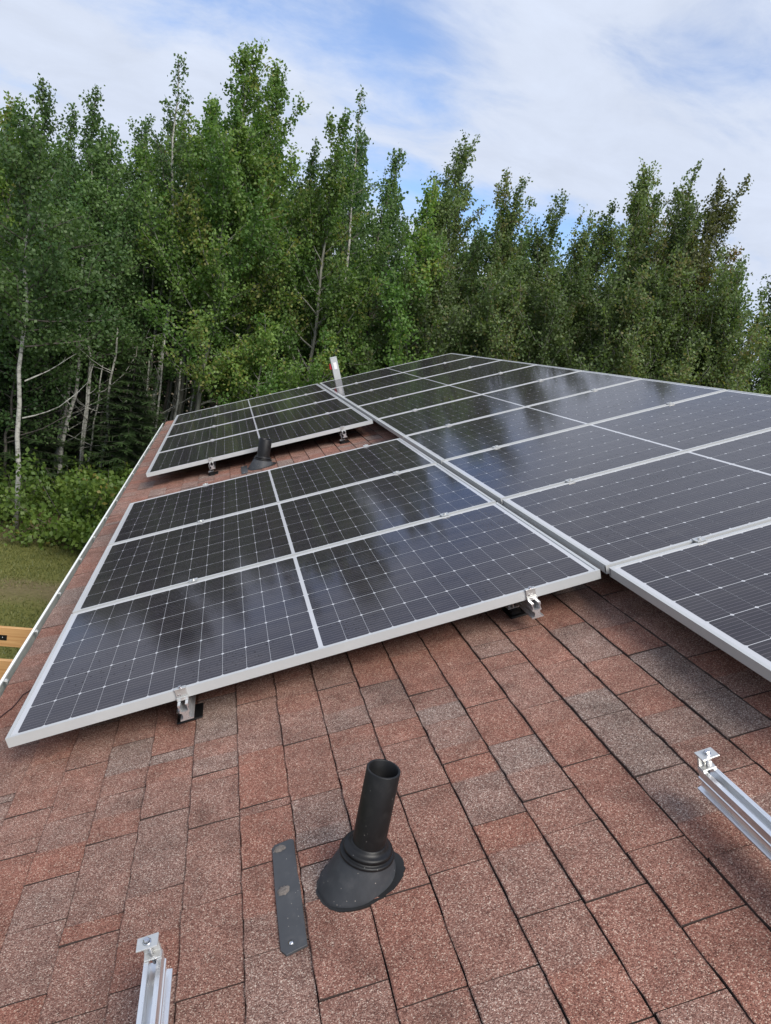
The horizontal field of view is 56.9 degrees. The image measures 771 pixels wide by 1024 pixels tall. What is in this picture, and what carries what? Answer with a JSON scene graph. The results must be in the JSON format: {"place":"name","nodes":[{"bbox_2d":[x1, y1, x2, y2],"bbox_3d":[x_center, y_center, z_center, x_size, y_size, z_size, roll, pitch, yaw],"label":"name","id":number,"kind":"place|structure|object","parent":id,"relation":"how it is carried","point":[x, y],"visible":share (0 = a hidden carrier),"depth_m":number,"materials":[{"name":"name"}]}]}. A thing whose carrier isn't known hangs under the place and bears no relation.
{"place":"outdoors","nodes":[
{"label":"outdoors","id":0,"kind":"place"},
{"bbox_2d":[0,529,82,658],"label":"grass","id":1,"kind":"structure","parent":0,"point":[9,557],"depth_m":11.18,"materials":[{"name":"plant"}]},
{"bbox_2d":[0,352,317,658],"bbox_3d":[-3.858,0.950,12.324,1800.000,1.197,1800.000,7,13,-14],"label":"ground","id":2,"kind":"structure","parent":0,"point":[13,593],"depth_m":10.67,"materials":[{"name":"plant"}]},
{"bbox_2d":[0,626,32,679],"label":"deck frame","id":3,"kind":"object","parent":2,"relation":"on","point":[10,636],"visible":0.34,"depth_m":6.37,"materials":[{"name":"yellow wood"}]},
{"bbox_2d":[0,469,66,526],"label":"shrub","id":4,"kind":"object","parent":2,"relation":"on","point":[5,485],"visible":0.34,"depth_m":13.09,"materials":[{"name":"green plant"}]},
{"bbox_2d":[0,220,67,433],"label":"maple tree","id":5,"kind":"object","parent":2,"relation":"on","point":[8,254],"visible":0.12,"depth_m":13.46,"materials":[{"name":"green plant"}]},
{"bbox_2d":[0,90,69,322],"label":"aspen tree","id":6,"kind":"object","parent":2,"relation":"on","point":[5,196],"visible":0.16,"depth_m":13.76,"materials":[{"name":"green plant"}]},
{"bbox_2d":[0,302,78,510],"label":"fir tree","id":7,"kind":"object","parent":2,"relation":"on","point":[24,444],"visible":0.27,"depth_m":14.09,"materials":[{"name":"green plant"}]},
{"bbox_2d":[0,257,93,486],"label":"maple tree","id":8,"kind":"object","parent":2,"relation":"on","point":[7,359],"visible":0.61,"depth_m":13.50,"materials":[{"name":"green plant"}]},
{"bbox_2d":[0,73,93,460],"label":"maple tree","id":9,"kind":"object","parent":2,"relation":"on","point":[45,110],"visible":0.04,"depth_m":14.85,"materials":[{"name":"green plant"}]},
{"bbox_2d":[0,354,97,481],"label":"fir tree","id":10,"kind":"object","parent":2,"relation":"on","point":[66,439],"visible":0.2,"depth_m":15.81,"materials":[{"name":"green plant"}]},
{"bbox_2d":[1,213,105,469],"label":"maple tree","id":11,"kind":"object","parent":2,"relation":"on","point":[64,356],"visible":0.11,"depth_m":14.62,"materials":[{"name":"green plant"}]},
{"bbox_2d":[45,133,68,421],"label":"forest tree","id":12,"kind":"object","parent":2,"relation":"on","point":[58,141],"visible":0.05,"depth_m":18.37,"materials":[{"name":"green plant"}]},
{"bbox_2d":[38,456,87,519],"bbox_3d":[-6.281,-0.448,14.226,1.769,1.139,1.548,7,13,-14],"label":"shrub","id":13,"kind":"object","parent":2,"relation":"on","point":[56,486],"visible":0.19,"depth_m":14.01,"materials":[{"name":"green plant"}]},
{"bbox_2d":[0,447,126,552],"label":"shrub","id":14,"kind":"object","parent":2,"relation":"on","point":[84,512],"visible":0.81,"depth_m":11.98,"materials":[{"name":"green plant"}]},
{"bbox_2d":[0,105,142,528],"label":"birch tree","id":15,"kind":"object","parent":2,"relation":"on","point":[49,262],"visible":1,"depth_m":11.72,"materials":[{"name":"green plant"}]},
{"bbox_2d":[0,420,152,500],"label":"undergrowth","id":16,"kind":"object","parent":2,"relation":"on","point":[65,453],"visible":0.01,"depth_m":15.64,"materials":[{"name":"green plant"}]},
{"bbox_2d":[22,142,150,475],"bbox_3d":[-6.117,-3.685,14.600,2.696,7.180,2.430,2,15,-33],"label":"birch tree","id":17,"kind":"object","parent":2,"relation":"on","point":[87,176],"visible":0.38,"depth_m":14.05,"materials":[{"name":"green plant"}]},
{"bbox_2d":[56,353,116,478],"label":"forest tree","id":18,"kind":"object","parent":2,"relation":"on","point":[65,410],"visible":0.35,"depth_m":15.10,"materials":[{"name":"plant"}]},
{"bbox_2d":[39,102,135,458],"bbox_3d":[-7.579,-5.139,16.956,2.765,8.426,2.836,7,13,-14],"label":"maple tree","id":19,"kind":"object","parent":2,"relation":"on","point":[68,138],"visible":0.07,"depth_m":15.99,"materials":[{"name":"green plant"}]},
{"bbox_2d":[41,365,135,477],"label":"forest tree","id":20,"kind":"object","parent":2,"relation":"on","point":[96,412],"visible":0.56,"depth_m":15.20,"materials":[{"name":"plant"}]},
{"bbox_2d":[40,85,138,469],"bbox_3d":[-6.803,-4.721,15.496,3.036,8.529,2.628,7,13,-14],"label":"maple tree","id":21,"kind":"object","parent":2,"relation":"on","point":[92,122],"visible":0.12,"depth_m":14.73,"materials":[{"name":"green plant"}]},
{"bbox_2d":[71,365,108,469],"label":"forest tree","id":22,"kind":"object","parent":2,"relation":"on","point":[80,450],"visible":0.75,"depth_m":14.96,"materials":[{"name":"plant"}]},
{"bbox_2d":[28,124,163,470],"bbox_3d":[-5.963,-3.951,14.913,2.672,7.610,3.083,21,16,39],"label":"birch tree","id":23,"kind":"object","parent":2,"relation":"on","point":[112,205],"visible":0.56,"depth_m":14.05,"materials":[{"name":"green plant"}]},
{"bbox_2d":[76,328,117,473],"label":"forest tree","id":24,"kind":"object","parent":2,"relation":"on","point":[110,379],"visible":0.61,"depth_m":14.89,"materials":[{"name":"plant"}]},
{"bbox_2d":[50,321,153,482],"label":"fir tree","id":25,"kind":"object","parent":2,"relation":"on","point":[98,415],"visible":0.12,"depth_m":16.21,"materials":[{"name":"green plant"}]},
{"bbox_2d":[68,453,135,489],"bbox_3d":[-5.441,-0.398,14.348,2.044,1.297,2.272,7,13,-14],"label":"shrub","id":26,"kind":"object","parent":2,"relation":"on","point":[125,474],"visible":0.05,"depth_m":14.44,"materials":[{"name":"green plant"}]},
{"bbox_2d":[58,350,165,498],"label":"fir tree","id":27,"kind":"object","parent":2,"relation":"on","point":[125,445],"visible":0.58,"depth_m":14.57,"materials":[{"name":"green plant"}]},
{"bbox_2d":[74,113,168,461],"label":"maple tree","id":28,"kind":"object","parent":2,"relation":"on","point":[138,138],"visible":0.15,"depth_m":16.36,"materials":[{"name":"green plant"}]},
{"bbox_2d":[75,244,182,467],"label":"maple tree","id":29,"kind":"object","parent":2,"relation":"on","point":[140,314],"visible":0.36,"depth_m":15.56,"materials":[{"name":"green plant"}]},
{"bbox_2d":[104,389,164,474],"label":"fir tree","id":30,"kind":"object","parent":2,"relation":"on","point":[150,421],"visible":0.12,"depth_m":15.68,"materials":[{"name":"green plant"}]},
{"bbox_2d":[113,159,181,430],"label":"forest tree","id":31,"kind":"object","parent":2,"relation":"on","point":[156,285],"visible":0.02,"depth_m":17.90,"materials":[{"name":"green plant"}]},
{"bbox_2d":[144,334,168,434],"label":"forest tree","id":32,"kind":"object","parent":2,"relation":"on","point":[160,378],"visible":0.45,"depth_m":15.60,"materials":[{"name":"plant"}]},
{"bbox_2d":[145,289,178,425],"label":"forest tree","id":33,"kind":"object","parent":2,"relation":"on","point":[166,395],"visible":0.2,"depth_m":17.29,"materials":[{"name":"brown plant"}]},
{"bbox_2d":[131,105,205,402],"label":"forest tree","id":34,"kind":"object","parent":2,"relation":"on","point":[179,113],"visible":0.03,"depth_m":18.14,"materials":[{"name":"green plant"}]},
{"bbox_2d":[132,147,213,425],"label":"forest tree","id":35,"kind":"object","parent":2,"relation":"on","point":[155,295],"visible":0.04,"depth_m":18.33,"materials":[{"name":"green plant"}]},
{"bbox_2d":[139,52,217,443],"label":"birch tree","id":36,"kind":"object","parent":2,"relation":"on","point":[170,171],"visible":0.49,"depth_m":14.84,"materials":[{"name":"green plant"}]},
{"bbox_2d":[153,169,209,420],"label":"forest tree","id":37,"kind":"object","parent":2,"relation":"on","point":[174,401],"depth_m":22.13,"materials":[{"name":"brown plant"}]},
{"bbox_2d":[120,92,290,415],"bbox_3d":[-4.650,-4.857,16.697,3.685,9.050,3.106,13,13,12],"label":"poplar tree","id":38,"kind":"object","parent":2,"relation":"on","point":[213,108],"visible":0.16,"depth_m":15.47,"materials":[{"name":"green plant"}]},
{"bbox_2d":[131,37,318,410],"bbox_3d":[-3.360,-4.665,15.181,3.109,9.808,4.790,15,13,21],"label":"poplar tree","id":39,"kind":"object","parent":2,"relation":"on","point":[223,155],"visible":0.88,"depth_m":14.31,"materials":[{"name":"green plant"}]},
{"bbox_2d":[2,221,456,430],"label":"deep forest","id":40,"kind":"object","parent":2,"relation":"on","point":[186,405],"depth_m":25.46,"materials":[{"name":"plant"}]},
{"bbox_2d":[202,310,309,406],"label":"poplar tree","id":41,"kind":"object","parent":2,"relation":"on","point":[265,339],"visible":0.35,"depth_m":14.67,"materials":[{"name":"green plant"}]},
{"bbox_2d":[151,58,361,402],"bbox_3d":[-2.806,-4.718,15.963,4.379,9.777,3.189,11,12,-1],"label":"poplar tree","id":42,"kind":"object","parent":2,"relation":"on","point":[274,120],"visible":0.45,"depth_m":15.10,"materials":[{"name":"green plant"}]},
{"bbox_2d":[224,132,310,398],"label":"forest tree","id":43,"kind":"object","parent":2,"relation":"on","point":[290,192],"depth_m":18.50,"materials":[{"name":"green plant"}]},
{"bbox_2d":[234,136,347,381],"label":"poplar tree","id":44,"kind":"object","parent":2,"relation":"on","point":[312,167],"visible":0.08,"depth_m":16.55,"materials":[{"name":"green plant"}]},
{"bbox_2d":[275,324,353,389],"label":"poplar tree","id":45,"kind":"object","parent":2,"relation":"on","point":[322,365],"visible":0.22,"depth_m":14.74,"materials":[{"name":"green plant"}]},
{"bbox_2d":[245,107,394,390],"bbox_3d":[-1.592,-4.115,15.834,2.937,9.106,3.515,7,13,-14],"label":"poplar tree","id":46,"kind":"object","parent":2,"relation":"on","point":[330,176],"visible":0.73,"depth_m":15.28,"materials":[{"name":"green plant"}]},
{"bbox_2d":[289,154,370,363],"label":"forest tree","id":47,"kind":"object","parent":2,"relation":"on","point":[353,242],"visible":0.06,"depth_m":19.21,"materials":[{"name":"green plant"}]},
{"bbox_2d":[304,84,380,380],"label":"birch tree","id":48,"kind":"object","parent":2,"relation":"on","point":[357,140],"visible":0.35,"depth_m":16.30,"materials":[{"name":"green plant"}]},
{"bbox_2d":[309,127,390,381],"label":"forest tree","id":49,"kind":"object","parent":2,"relation":"on","point":[366,159],"visible":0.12,"depth_m":20.17,"materials":[{"name":"green plant"}]},
{"bbox_2d":[323,147,414,381],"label":"maple tree","id":50,"kind":"object","parent":2,"relation":"on","point":[375,236],"visible":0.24,"depth_m":16.85,"materials":[{"name":"green plant"}]},
{"bbox_2d":[325,189,414,370],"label":"forest tree","id":51,"kind":"object","parent":2,"relation":"on","point":[396,229],"visible":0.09,"depth_m":20.14,"materials":[{"name":"green plant"}]},
{"bbox_2d":[0,401,770,1023],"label":"roof","id":52,"kind":"structure","parent":2,"relation":"on","point":[570,843],"depth_m":1.78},
{"bbox_2d":[136,932,172,1023],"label":"mounting rail","id":53,"kind":"object","parent":52,"relation":"attached to","point":[155,996],"visible":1,"depth_m":1.37,"materials":[{"name":"metal"}]},
{"bbox_2d":[174,483,207,724],"bbox_3d":[-1.025,0.248,3.918,0.090,0.160,3.330,-14,17,-9],"label":"mounting rail","id":54,"kind":"object","parent":52,"relation":"attached to","point":[188,709],"visible":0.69,"depth_m":2.38,"materials":[{"name":"metal"}]},
{"bbox_2d":[108,438,436,544],"bbox_3d":[-0.776,-0.176,4.936,2.094,0.036,1.038,-15,17,-9],"label":"solar panel","id":55,"kind":"object","parent":54,"relation":"attached to","point":[163,513],"visible":0.98,"depth_m":4.86,"materials":[{"name":"grey"}]},
{"bbox_2d":[72,463,495,612],"bbox_3d":[-0.551,0.090,3.935,2.094,0.036,1.038,-15,17,-9],"label":"solar panel","id":56,"kind":"object","parent":54,"relation":"attached to","point":[141,566],"visible":1,"depth_m":3.83,"materials":[{"name":"grey"}]},
{"bbox_2d":[5,502,600,747],"bbox_3d":[-0.326,0.356,2.934,2.094,0.036,1.038,-15,17,-9],"label":"solar panel","id":57,"kind":"object","parent":54,"relation":"attached to","point":[121,658],"visible":1,"depth_m":2.76,"materials":[{"name":"grey"}]},
{"bbox_2d":[208,406,217,475],"bbox_3d":[-2.030,-0.957,8.445,0.090,0.160,4.387,-14,17,-9],"label":"mounting rail","id":58,"kind":"object","parent":52,"relation":"on","point":[212,464],"visible":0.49,"depth_m":6.41,"materials":[{"name":"metal"}]},
{"bbox_2d":[172,384,325,424],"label":"solar panel","id":59,"kind":"object","parent":58,"relation":"attached to","point":[242,404],"visible":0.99,"depth_m":9.93,"materials":[{"name":"grey"}]},
{"bbox_2d":[166,390,337,436],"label":"solar panel","id":60,"kind":"object","parent":58,"relation":"attached to","point":[243,414],"visible":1,"depth_m":8.93,"materials":[{"name":"grey"}]},
{"bbox_2d":[157,398,352,452],"bbox_3d":[-1.456,-0.979,7.960,2.094,0.036,1.038,-15,17,-9],"label":"solar panel","id":61,"kind":"object","parent":58,"relation":"attached to","point":[248,425],"visible":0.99,"depth_m":7.92,"materials":[{"name":"grey"}]},
{"bbox_2d":[146,407,372,476],"bbox_3d":[-1.231,-0.713,6.959,2.094,0.036,1.038,-15,17,-9],"label":"solar panel","id":62,"kind":"object","parent":58,"relation":"attached to","point":[240,444],"visible":0.98,"depth_m":6.82,"materials":[{"name":"grey"}]},
{"bbox_2d":[248,438,275,470],"bbox_3d":[-1.089,-0.502,6.332,0.248,0.302,0.223,7,13,-14],"label":"vent pipe","id":63,"kind":"object","parent":52,"relation":"on","point":[262,459],"visible":1,"depth_m":6.27,"materials":[{"name":"black plastic"}]},
{"bbox_2d":[272,839,307,956],"bbox_3d":[-0.226,0.876,1.641,0.059,0.012,0.336,-14,17,-9],"label":"flashing strip","id":64,"kind":"object","parent":52,"relation":"on","point":[291,922],"visible":1,"depth_m":1.61,"materials":[{"name":"paint"}]},
{"bbox_2d":[329,356,340,379],"bbox_3d":[-0.767,-2.114,10.787,0.144,0.466,0.080,-14,17,-9],"label":"aluminium post","id":65,"kind":"object","parent":52,"relation":"on","point":[334,366],"visible":0.81,"depth_m":10.73,"materials":[{"name":"silver metal"}]},
{"bbox_2d":[316,759,405,912],"bbox_3d":[-0.036,0.728,1.619,0.198,0.328,0.178,7,13,-14],"label":"vent pipe","id":66,"kind":"object","parent":52,"relation":"on","point":[364,867],"visible":1,"depth_m":1.58,"materials":[{"name":"black plastic"}]},
{"bbox_2d":[363,444,543,618],"bbox_3d":[0.178,-0.062,4.106,0.090,0.160,3.330,-14,17,-9],"label":"mounting rail","id":67,"kind":"object","parent":52,"relation":"attached to","point":[530,606],"visible":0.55,"depth_m":2.58,"materials":[{"name":"metal"}]},
{"bbox_2d":[356,382,706,541],"bbox_3d":[0.385,-0.768,6.226,0.090,0.160,9.660,-14,17,-9],"label":"mounting rail","id":68,"kind":"object","parent":52,"relation":"attached to","point":[698,539],"visible":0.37,"depth_m":3.65,"materials":[{"name":"metal"}]},
{"bbox_2d":[320,353,472,391],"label":"solar panel","id":69,"kind":"object","parent":68,"relation":"attached to","point":[380,373],"visible":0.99,"depth_m":10.25,"materials":[{"name":"grey"}]},
{"bbox_2d":[329,356,500,399],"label":"solar panel","id":70,"kind":"object","parent":68,"relation":"attached to","point":[386,381],"visible":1,"depth_m":9.24,"materials":[{"name":"grey"}]},
{"bbox_2d":[341,360,536,408],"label":"solar panel","id":71,"kind":"object","parent":68,"relation":"attached to","point":[420,385],"visible":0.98,"depth_m":8.23,"materials":[{"name":"grey"}]},
{"bbox_2d":[357,364,581,422],"bbox_3d":[0.806,-1.239,7.276,2.094,0.037,1.038,-14,17,-9],"label":"solar panel","id":72,"kind":"object","parent":68,"relation":"attached to","point":[374,411],"visible":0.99,"depth_m":7.22,"materials":[{"name":"grey"}]},
{"bbox_2d":[376,370,641,439],"bbox_3d":[1.032,-0.973,6.275,2.094,0.037,1.038,-14,17,-9],"label":"solar panel","id":73,"kind":"object","parent":68,"relation":"attached to","point":[401,425],"visible":0.99,"depth_m":6.21,"materials":[{"name":"grey"}]},
{"bbox_2d":[403,378,725,465],"bbox_3d":[1.257,-0.707,5.274,2.094,0.037,1.038,-14,17,-9],"label":"solar panel","id":74,"kind":"object","parent":68,"relation":"attached to","point":[439,445],"visible":0.99,"depth_m":5.19,"materials":[{"name":"grey"}]},
{"bbox_2d":[442,390,770,504],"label":"solar panel","id":75,"kind":"object","parent":68,"relation":"attached to","point":[498,474],"visible":0.99,"depth_m":4.20,"materials":[{"name":"grey"}]},
{"bbox_2d":[502,429,770,573],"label":"solar panel","id":76,"kind":"object","parent":68,"relation":"attached to","point":[604,522],"visible":1,"depth_m":3.15,"materials":[{"name":"grey"}]},
{"bbox_2d":[609,521,770,681],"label":"solar panel","id":77,"kind":"object","parent":68,"relation":"attached to","point":[715,591],"visible":1,"depth_m":2.32,"materials":[{"name":"grey"}]},
{"bbox_2d":[694,747,770,860],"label":"mounting rail","id":78,"kind":"object","parent":52,"relation":"attached to","point":[744,814],"visible":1,"depth_m":1.51,"materials":[{"name":"metal"}]},
{"bbox_2d":[362,177,416,343],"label":"forest tree","id":79,"kind":"object","parent":2,"relation":"on","point":[407,192],"visible":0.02,"depth_m":22.47,"materials":[{"name":"green plant"}]},
{"bbox_2d":[339,176,460,371],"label":"poplar tree","id":80,"kind":"object","parent":2,"relation":"on","point":[395,293],"visible":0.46,"depth_m":14.95,"materials":[{"name":"green plant"}]},
{"bbox_2d":[344,247,487,370],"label":"willow tree","id":81,"kind":"object","parent":2,"relation":"on","point":[440,295],"visible":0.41,"depth_m":15.08,"materials":[{"name":"green plant"}]},
{"bbox_2d":[362,171,481,370],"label":"willow tree","id":82,"kind":"object","parent":2,"relation":"on","point":[447,202],"visible":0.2,"depth_m":15.89,"materials":[{"name":"green plant"}]},
{"bbox_2d":[374,129,497,354],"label":"poplar tree","id":83,"kind":"object","parent":2,"relation":"on","point":[462,156],"visible":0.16,"depth_m":16.56,"materials":[{"name":"green plant"}]},
{"bbox_2d":[446,207,528,353],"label":"willow tree","id":84,"kind":"object","parent":2,"relation":"on","point":[511,249],"visible":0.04,"depth_m":16.47,"materials":[{"name":"green plant"}]},
{"bbox_2d":[458,224,516,339],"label":"forest tree","id":85,"kind":"object","parent":2,"relation":"on","point":[476,261],"visible":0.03,"depth_m":19.29,"materials":[{"name":"green plant"}]},
{"bbox_2d":[448,166,540,355],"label":"willow tree","id":86,"kind":"object","parent":2,"relation":"on","point":[510,220],"visible":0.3,"depth_m":16.35,"materials":[{"name":"green plant"}]},
{"bbox_2d":[453,252,539,362],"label":"willow tree","id":87,"kind":"object","parent":2,"relation":"on","point":[495,332],"visible":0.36,"depth_m":15.19,"materials":[{"name":"green plant"}]},
{"bbox_2d":[515,224,535,287],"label":"forest tree","id":88,"kind":"object","parent":2,"relation":"on","point":[528,231],"visible":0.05,"depth_m":19.86,"materials":[{"name":"green plant"}]},
{"bbox_2d":[477,188,574,362],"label":"willow tree","id":89,"kind":"object","parent":2,"relation":"on","point":[542,245],"visible":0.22,"depth_m":16.91,"materials":[{"name":"green plant"}]},
{"bbox_2d":[488,258,591,370],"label":"willow tree","id":90,"kind":"object","parent":2,"relation":"on","point":[550,308],"visible":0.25,"depth_m":15.04,"materials":[{"name":"green plant"}]},
{"bbox_2d":[522,232,568,283],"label":"forest tree","id":91,"kind":"object","parent":2,"relation":"on","point":[557,250],"visible":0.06,"depth_m":20.29,"materials":[{"name":"green plant"}]},
{"bbox_2d":[481,204,627,367],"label":"willow tree","id":92,"kind":"object","parent":2,"relation":"on","point":[579,287],"visible":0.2,"depth_m":15.42,"materials":[{"name":"green plant"}]},
{"bbox_2d":[515,198,633,374],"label":"willow tree","id":93,"kind":"object","parent":2,"relation":"on","point":[579,312],"visible":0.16,"depth_m":16.11,"materials":[{"name":"green plant"}]},
{"bbox_2d":[553,157,664,369],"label":"willow tree","id":94,"kind":"object","parent":2,"relation":"on","point":[638,208],"visible":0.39,"depth_m":15.69,"materials":[{"name":"green plant"}]},
{"bbox_2d":[551,254,671,379],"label":"willow tree","id":95,"kind":"object","parent":2,"relation":"on","point":[622,314],"visible":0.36,"depth_m":14.51,"materials":[{"name":"green plant"}]},
{"bbox_2d":[580,190,672,373],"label":"willow tree","id":96,"kind":"object","parent":2,"relation":"on","point":[655,201],"visible":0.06,"depth_m":16.29,"materials":[{"name":"green plant"}]},
{"bbox_2d":[621,159,704,366],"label":"willow tree","id":97,"kind":"object","parent":2,"relation":"on","point":[679,196],"visible":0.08,"depth_m":15.87,"materials":[{"name":"green plant"}]},
{"bbox_2d":[607,245,722,387],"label":"willow tree","id":98,"kind":"object","parent":2,"relation":"on","point":[656,307],"visible":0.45,"depth_m":14.39,"materials":[{"name":"green plant"}]},
{"bbox_2d":[615,198,715,384],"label":"willow tree","id":99,"kind":"object","parent":2,"relation":"on","point":[686,242],"visible":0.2,"depth_m":15.11,"materials":[{"name":"green plant"}]},
{"bbox_2d":[607,259,770,394],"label":"willow tree","id":100,"kind":"object","parent":2,"relation":"on","point":[720,340],"visible":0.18,"depth_m":14.21,"materials":[{"name":"green plant"}]},
{"bbox_2d":[632,168,753,378],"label":"cherry tree","id":101,"kind":"object","parent":2,"relation":"on","point":[718,219],"visible":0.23,"depth_m":15.12,"materials":[{"name":"green plant"}]},
{"bbox_2d":[676,243,769,392],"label":"willow tree","id":102,"kind":"object","parent":2,"relation":"on","point":[720,264],"visible":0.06,"depth_m":15.05,"materials":[{"name":"green plant"}]},
{"bbox_2d":[723,283,770,394],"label":"willow tree","id":103,"kind":"object","parent":2,"relation":"on","point":[760,356],"visible":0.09,"depth_m":14.56,"materials":[{"name":"green plant"}]},
{"bbox_2d":[738,274,770,394],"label":"willow tree","id":104,"kind":"object","parent":2,"relation":"on","point":[768,377],"visible":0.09,"depth_m":15.37,"materials":[{"name":"green plant"}]},
{"bbox_2d":[0,0,770,389],"label":"sky","id":105,"kind":"structure","parent":0,"point":[569,95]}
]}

